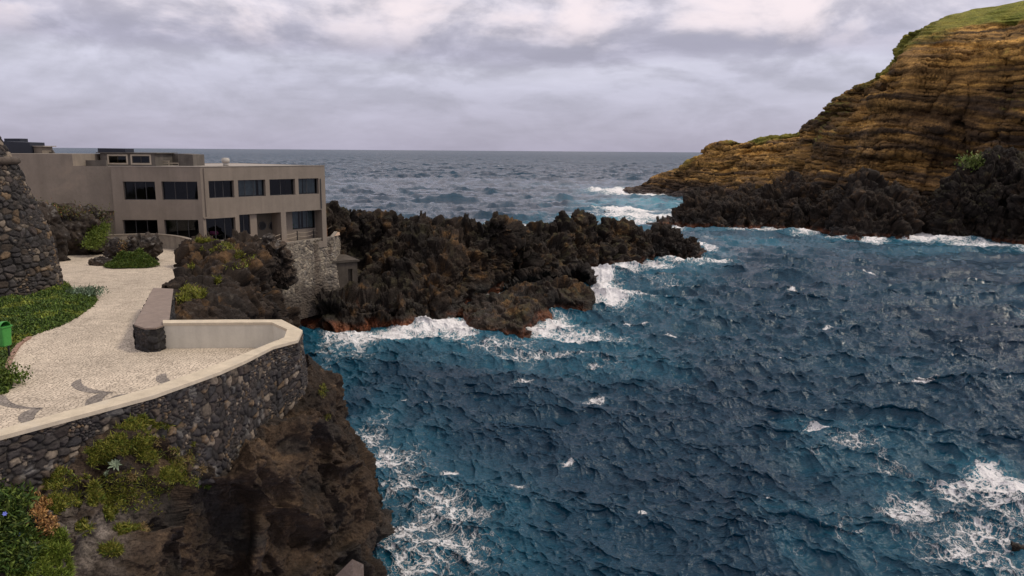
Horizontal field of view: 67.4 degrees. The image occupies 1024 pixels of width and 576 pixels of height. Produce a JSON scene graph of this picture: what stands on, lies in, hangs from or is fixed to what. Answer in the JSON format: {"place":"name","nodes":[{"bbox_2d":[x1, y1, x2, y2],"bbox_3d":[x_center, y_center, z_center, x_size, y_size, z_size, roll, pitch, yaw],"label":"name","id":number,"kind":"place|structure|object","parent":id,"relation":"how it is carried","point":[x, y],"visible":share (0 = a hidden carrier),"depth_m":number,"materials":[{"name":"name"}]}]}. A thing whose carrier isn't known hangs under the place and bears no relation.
{"place":"outdoors","nodes":[
{"label":"outdoors","id":0,"kind":"place"},
{"bbox_2d":[0,248,255,428],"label":"pavement","id":1,"kind":"structure","parent":0,"point":[93,348],"depth_m":28.43,"materials":[{"name":"stone"}]},
{"bbox_2d":[0,355,32,386],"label":"bush","id":2,"kind":"object","parent":1,"relation":"on","point":[6,375],"visible":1,"depth_m":24.53,"materials":[{"name":"green plant"}]},
{"bbox_2d":[4,336,31,369],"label":"kerb","id":3,"kind":"structure","parent":1,"relation":"on","point":[17,346],"depth_m":28.76,"materials":[{"name":"brick"}]},
{"bbox_2d":[0,321,12,356],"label":"litter bin","id":4,"kind":"object","parent":3,"relation":"on","point":[5,334],"visible":0.96,"depth_m":27.26,"materials":[{"name":"green plastic"}]},
{"bbox_2d":[0,395,42,408],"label":"pavement inlay","id":5,"kind":"object","parent":1,"relation":"on","point":[5,401],"visible":1,"depth_m":22.72,"materials":[{"name":"grey stone"}]},
{"bbox_2d":[18,408,42,422],"bbox_3d":[-13.745,3.618,21.819,0.473,0.001,1.244,-3,11,-16],"label":"pavement inlay","id":6,"kind":"object","parent":1,"relation":"on","point":[27,415],"visible":0.99,"depth_m":21.81,"materials":[{"name":"grey stone"}]},
{"bbox_2d":[0,136,63,296],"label":"stone tower","id":7,"kind":"structure","parent":1,"relation":"on","point":[29,261],"depth_m":40.83,"materials":[{"name":"grey stone"}]},
{"bbox_2d":[0,280,98,394],"bbox_3d":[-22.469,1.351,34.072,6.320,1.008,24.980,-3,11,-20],"label":"ground cover","id":8,"kind":"object","parent":1,"relation":"on","point":[12,312],"visible":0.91,"depth_m":35.18,"materials":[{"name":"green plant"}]},
{"bbox_2d":[59,283,110,296],"bbox_3d":[-22.355,0.143,40.249,2.537,0.863,2.333,0,10,0],"label":"grey leaved plant","id":9,"kind":"object","parent":8,"relation":"on","point":[89,291],"visible":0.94,"depth_m":39.99,"materials":[{"name":"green plant"}]},
{"bbox_2d":[36,201,70,261],"bbox_3d":[-33.951,-3.365,55.334,4.031,5.857,3.443,0,10,0],"label":"rock outcrop","id":10,"kind":"object","parent":1,"relation":"on","point":[60,233],"visible":0.3,"depth_m":54.90,"materials":[{"name":"grey stone"}]},
{"bbox_2d":[49,202,110,254],"bbox_3d":[-34.826,-3.669,60.346,6.516,6.134,4.189,0,10,0],"label":"rock outcrop","id":11,"kind":"object","parent":1,"relation":"on","point":[79,229],"visible":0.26,"depth_m":59.28,"materials":[{"name":"grey stone"}]},
{"bbox_2d":[35,197,114,221],"bbox_3d":[-33.985,-5.589,58.639,7.210,3.400,6.678,-6,12,-32],"label":"scrub","id":12,"kind":"object","parent":11,"relation":"on","point":[60,210],"visible":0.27,"depth_m":58.95,"materials":[{"name":"brown plant"}]},
{"bbox_2d":[81,218,114,250],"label":"green slope","id":13,"kind":"structure","parent":11,"relation":"on","point":[96,238],"depth_m":58.77,"materials":[{"name":"green plant"}]},
{"bbox_2d":[86,204,112,226],"bbox_3d":[-33.535,-5.314,61.525,2.613,2.912,2.290,0,10,0],"label":"shrub","id":14,"kind":"object","parent":11,"relation":"on","point":[96,212],"visible":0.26,"depth_m":61.18,"materials":[{"name":"green plant"}]},
{"bbox_2d":[71,379,112,392],"bbox_3d":[-13.481,3.164,24.367,2.310,0.001,0.590,8,13,37],"label":"pavement inlay","id":15,"kind":"object","parent":1,"relation":"on","point":[78,385],"visible":1,"depth_m":24.29,"materials":[{"name":"grey stone"}]},
{"bbox_2d":[85,393,109,405],"bbox_3d":[-12.596,3.370,23.249,0.497,0.001,1.255,-2,10,-11],"label":"pavement inlay","id":16,"kind":"object","parent":1,"relation":"on","point":[95,398],"visible":0.79,"depth_m":23.32,"materials":[{"name":"grey stone"}]},
{"bbox_2d":[88,256,112,265],"bbox_3d":[-28.491,-1.685,53.667,2.026,1.086,1.416,0,10,0],"label":"boulder","id":17,"kind":"object","parent":1,"relation":"on","point":[98,261],"visible":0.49,"depth_m":53.19,"materials":[{"name":"grey stone"}]},
{"bbox_2d":[103,237,130,258],"bbox_3d":[-28.303,-2.636,56.066,2.768,2.254,2.047,-5,12,-29],"label":"boulder","id":18,"kind":"object","parent":1,"relation":"on","point":[112,250],"visible":0.36,"depth_m":55.44,"materials":[{"name":"grey stone"}]},
{"bbox_2d":[103,248,159,268],"bbox_3d":[-26.097,-2.093,52.757,3.783,1.452,2.906,0,10,0],"label":"ground cover","id":19,"kind":"object","parent":1,"relation":"on","point":[138,257],"visible":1,"depth_m":52.35,"materials":[{"name":"green plant"}]},
{"bbox_2d":[127,232,162,260],"bbox_3d":[-26.902,-2.802,55.943,2.419,2.479,2.359,8,13,36],"label":"boulder","id":20,"kind":"object","parent":1,"relation":"on","point":[150,243],"visible":0.64,"depth_m":55.42,"materials":[{"name":"grey stone"}]},
{"bbox_2d":[107,233,191,249],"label":"wall","id":21,"kind":"structure","parent":1,"relation":"on","point":[169,241],"depth_m":64.28,"materials":[{"name":"concrete"}]},
{"bbox_2d":[133,288,175,352],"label":"end wall","id":22,"kind":"structure","parent":1,"relation":"on","point":[149,336],"depth_m":29.96,"materials":[{"name":"stone"}]},
{"bbox_2d":[156,373,169,383],"bbox_3d":[-11.541,3.003,25.350,0.389,0.001,1.290,-6,12,-31],"label":"pavement inlay","id":23,"kind":"object","parent":1,"relation":"on","point":[161,378],"visible":0.84,"depth_m":25.40,"materials":[{"name":"grey stone"}]},
{"bbox_2d":[11,148,326,246],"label":"restaurant building","id":24,"kind":"structure","parent":1,"relation":"on","point":[189,195],"depth_m":67.93,"materials":[{"name":"beige concrete"}]},
{"bbox_2d":[4,138,27,141],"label":"plant box","id":25,"kind":"object","parent":24,"relation":"on","point":[16,139],"visible":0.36,"depth_m":70.77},
{"bbox_2d":[3,141,44,152],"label":"plant box","id":26,"kind":"object","parent":24,"relation":"on","point":[19,147],"visible":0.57,"depth_m":67.94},
{"bbox_2d":[32,146,55,152],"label":"roof cabin","id":27,"kind":"object","parent":24,"relation":"on","point":[42,149],"visible":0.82,"depth_m":68.52,"materials":[{"name":"beige concrete"}]},
{"bbox_2d":[124,220,148,233],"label":"window","id":28,"kind":"structure","parent":24,"relation":"in","point":[124,220],"depth_m":65.58,"materials":[{"name":"black metal"}]},
{"bbox_2d":[124,181,155,199],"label":"window","id":29,"kind":"structure","parent":24,"relation":"in","point":[124,181],"depth_m":65.12,"materials":[{"name":"black metal"}]},
{"bbox_2d":[165,220,189,237],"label":"window","id":30,"kind":"structure","parent":24,"relation":"in","point":[165,220],"depth_m":65.87,"materials":[{"name":"black metal"}]},
{"bbox_2d":[162,181,197,199],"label":"window","id":31,"kind":"structure","parent":24,"relation":"in","point":[162,181],"depth_m":65.37,"materials":[{"name":"black metal"}]},
{"bbox_2d":[213,180,232,197],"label":"window","id":32,"kind":"structure","parent":24,"relation":"in","point":[228,180],"depth_m":66.93,"materials":[{"name":"black metal"}]},
{"bbox_2d":[214,217,233,239],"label":"window","id":33,"kind":"structure","parent":24,"relation":"in","point":[230,217],"depth_m":67.47,"materials":[{"name":"black metal"}]},
{"bbox_2d":[243,214,249,233],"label":"window","id":34,"kind":"structure","parent":24,"relation":"in","point":[245,214],"depth_m":69.03,"materials":[{"name":"black metal"}]},
{"bbox_2d":[238,180,263,196],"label":"window","id":35,"kind":"structure","parent":24,"relation":"in","point":[246,187],"depth_m":69.03,"materials":[{"name":"black glass"}]},
{"bbox_2d":[269,179,293,195],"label":"window","id":36,"kind":"structure","parent":24,"relation":"in","point":[269,179],"depth_m":71.21,"materials":[{"name":"black metal"}]},
{"bbox_2d":[292,210,314,229],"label":"window","id":37,"kind":"structure","parent":24,"relation":"in","point":[307,215],"depth_m":74.73,"materials":[{"name":"black glass"}]},
{"bbox_2d":[298,178,316,193],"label":"window","id":38,"kind":"structure","parent":24,"relation":"in","point":[309,183],"depth_m":73.62,"materials":[{"name":"black glass"}]},
{"bbox_2d":[0,354,395,575],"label":"cliff","id":39,"kind":"structure","parent":0,"point":[294,492],"depth_m":24.05,"materials":[{"name":"brown stone"}]},
{"bbox_2d":[0,477,48,575],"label":"shrub","id":40,"kind":"object","parent":39,"relation":"on","point":[17,533],"visible":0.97,"depth_m":16.85,"materials":[{"name":"green plant"}]},
{"bbox_2d":[1,524,78,575],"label":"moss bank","id":41,"kind":"structure","parent":39,"relation":"on","point":[50,559],"depth_m":16.69,"materials":[{"name":"green plant"}]},
{"bbox_2d":[26,490,61,536],"bbox_3d":[-10.862,5.096,17.621,0.657,0.836,2.043,-8,13,-38],"label":"dead shrub","id":42,"kind":"object","parent":41,"relation":"on","point":[40,512],"visible":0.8,"depth_m":17.11,"materials":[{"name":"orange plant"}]},
{"bbox_2d":[107,459,121,470],"bbox_3d":[-9.937,4.428,19.213,0.347,0.290,0.256,-6,12,-31],"label":"agave","id":43,"kind":"object","parent":39,"relation":"on","point":[114,463],"visible":1,"depth_m":19.22,"materials":[{"name":"green plant"}]},
{"bbox_2d":[0,319,307,494],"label":"parapet wall","id":44,"kind":"structure","parent":39,"relation":"on","point":[221,412],"depth_m":22.57,"materials":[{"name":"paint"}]},
{"bbox_2d":[125,437,207,531],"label":"dry grass","id":45,"kind":"structure","parent":39,"relation":"on","point":[146,528],"depth_m":20.51,"materials":[{"name":"green plant"}]},
{"bbox_2d":[138,413,210,490],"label":"leafy weeds","id":46,"kind":"object","parent":39,"relation":"on","point":[207,487],"visible":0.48,"depth_m":22.43,"materials":[{"name":"green plant"}]},
{"bbox_2d":[40,382,330,557],"bbox_3d":[-8.383,4.969,26.780,3.984,5.819,19.122,2,10,9],"label":"cliff moss","id":47,"kind":"object","parent":39,"relation":"on","point":[124,446],"visible":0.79,"depth_m":19.20,"materials":[{"name":"green plant"}]},
{"bbox_2d":[336,559,363,575],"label":"concrete block","id":48,"kind":"structure","parent":39,"relation":"on","point":[352,567],"depth_m":26.21,"materials":[{"name":"grey concrete"}]},
{"bbox_2d":[0,0,1023,151],"label":"sky","id":49,"kind":"structure","parent":0,"point":[447,75],"materials":[{"name":"grey"}]},
{"bbox_2d":[52,148,1023,575],"bbox_3d":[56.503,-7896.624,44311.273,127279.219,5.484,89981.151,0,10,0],"label":"sea","id":50,"kind":"structure","parent":0,"point":[736,400],"depth_m":53.43,"materials":[{"name":"liquid"}]},
{"bbox_2d":[161,229,300,327],"bbox_3d":[-19.234,2.151,53.667,7.935,12.121,39.524,-2,10,-14],"label":"lava outcrop","id":51,"kind":"object","parent":50,"relation":"in","point":[252,291],"visible":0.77,"depth_m":45.80,"materials":[{"name":"brown stone"}]},
{"bbox_2d":[175,235,255,305],"bbox_3d":[-19.059,-1.152,50.131,4.744,4.193,30.155,-3,11,-18],"label":"outcrop moss","id":52,"kind":"object","parent":51,"relation":"on","point":[196,291],"visible":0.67,"depth_m":43.05,"materials":[{"name":"green plant"}]},
{"bbox_2d":[271,231,340,318],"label":"retaining wall","id":53,"kind":"structure","parent":50,"relation":"in","point":[317,270],"depth_m":73.87,"materials":[{"name":"stone"}]},
{"bbox_2d":[262,233,298,289],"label":"rock rib","id":54,"kind":"object","parent":53,"relation":"on","point":[284,276],"visible":0.83,"depth_m":65.67,"materials":[{"name":"grey stone"}]},
{"bbox_2d":[300,200,550,332],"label":"lava ridge","id":55,"kind":"structure","parent":50,"relation":"in","point":[438,267],"depth_m":83.58,"materials":[{"name":"black stone"}]},
{"bbox_2d":[332,254,359,289],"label":"concrete hut","id":56,"kind":"object","parent":55,"relation":"on","point":[346,267],"visible":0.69,"depth_m":77.31,"materials":[{"name":"grey concrete"}]},
{"bbox_2d":[463,275,595,338],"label":"sea rock","id":57,"kind":"object","parent":50,"relation":"in","point":[517,308],"visible":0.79,"depth_m":80.34,"materials":[{"name":"brown stone"}]},
{"bbox_2d":[503,266,562,289],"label":"sea rock","id":58,"kind":"object","parent":50,"relation":"in","point":[531,274],"visible":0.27,"depth_m":95.64,"materials":[{"name":"black stone"}]},
{"bbox_2d":[554,262,597,285],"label":"sea rock","id":59,"kind":"object","parent":50,"relation":"in","point":[582,272],"visible":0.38,"depth_m":98.69,"materials":[{"name":"black stone"}]},
{"bbox_2d":[504,208,649,282],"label":"lava ridge","id":60,"kind":"structure","parent":50,"relation":"in","point":[565,239],"depth_m":114.19,"materials":[{"name":"black stone"}]},
{"bbox_2d":[628,223,706,261],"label":"lava ridge","id":61,"kind":"structure","parent":50,"relation":"in","point":[666,239],"depth_m":125.26,"materials":[{"name":"black stone"}]},
{"bbox_2d":[656,166,975,240],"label":"lava shelf","id":62,"kind":"object","parent":50,"relation":"in","point":[869,202],"visible":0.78,"depth_m":171.84,"materials":[{"name":"black stone"}]},
{"bbox_2d":[925,145,1023,244],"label":"lava stack","id":63,"kind":"object","parent":50,"relation":"in","point":[987,198],"visible":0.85,"depth_m":153.32,"materials":[{"name":"black stone"}]},
{"bbox_2d":[953,150,999,171],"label":"bush","id":64,"kind":"object","parent":63,"relation":"on","point":[972,161],"visible":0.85,"depth_m":157.25,"materials":[{"name":"green plant"}]},
{"bbox_2d":[1010,540,1023,550],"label":"sea rock","id":65,"kind":"object","parent":50,"relation":"in","point":[1016,546],"visible":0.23,"depth_m":33.74,"materials":[{"name":"brown stone"}]},
{"bbox_2d":[623,1,1023,197],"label":"headland","id":66,"kind":"structure","parent":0,"point":[926,106],"depth_m":209.98,"materials":[{"name":"brown stone"}]},
{"label":"terrace deck","id":67,"kind":"structure","parent":0,"visible":0},
{"bbox_2d":[260,229,314,239],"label":"rope fence","id":68,"kind":"object","parent":67,"relation":"on","point":[313,230],"visible":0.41,"depth_m":73.45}
]}

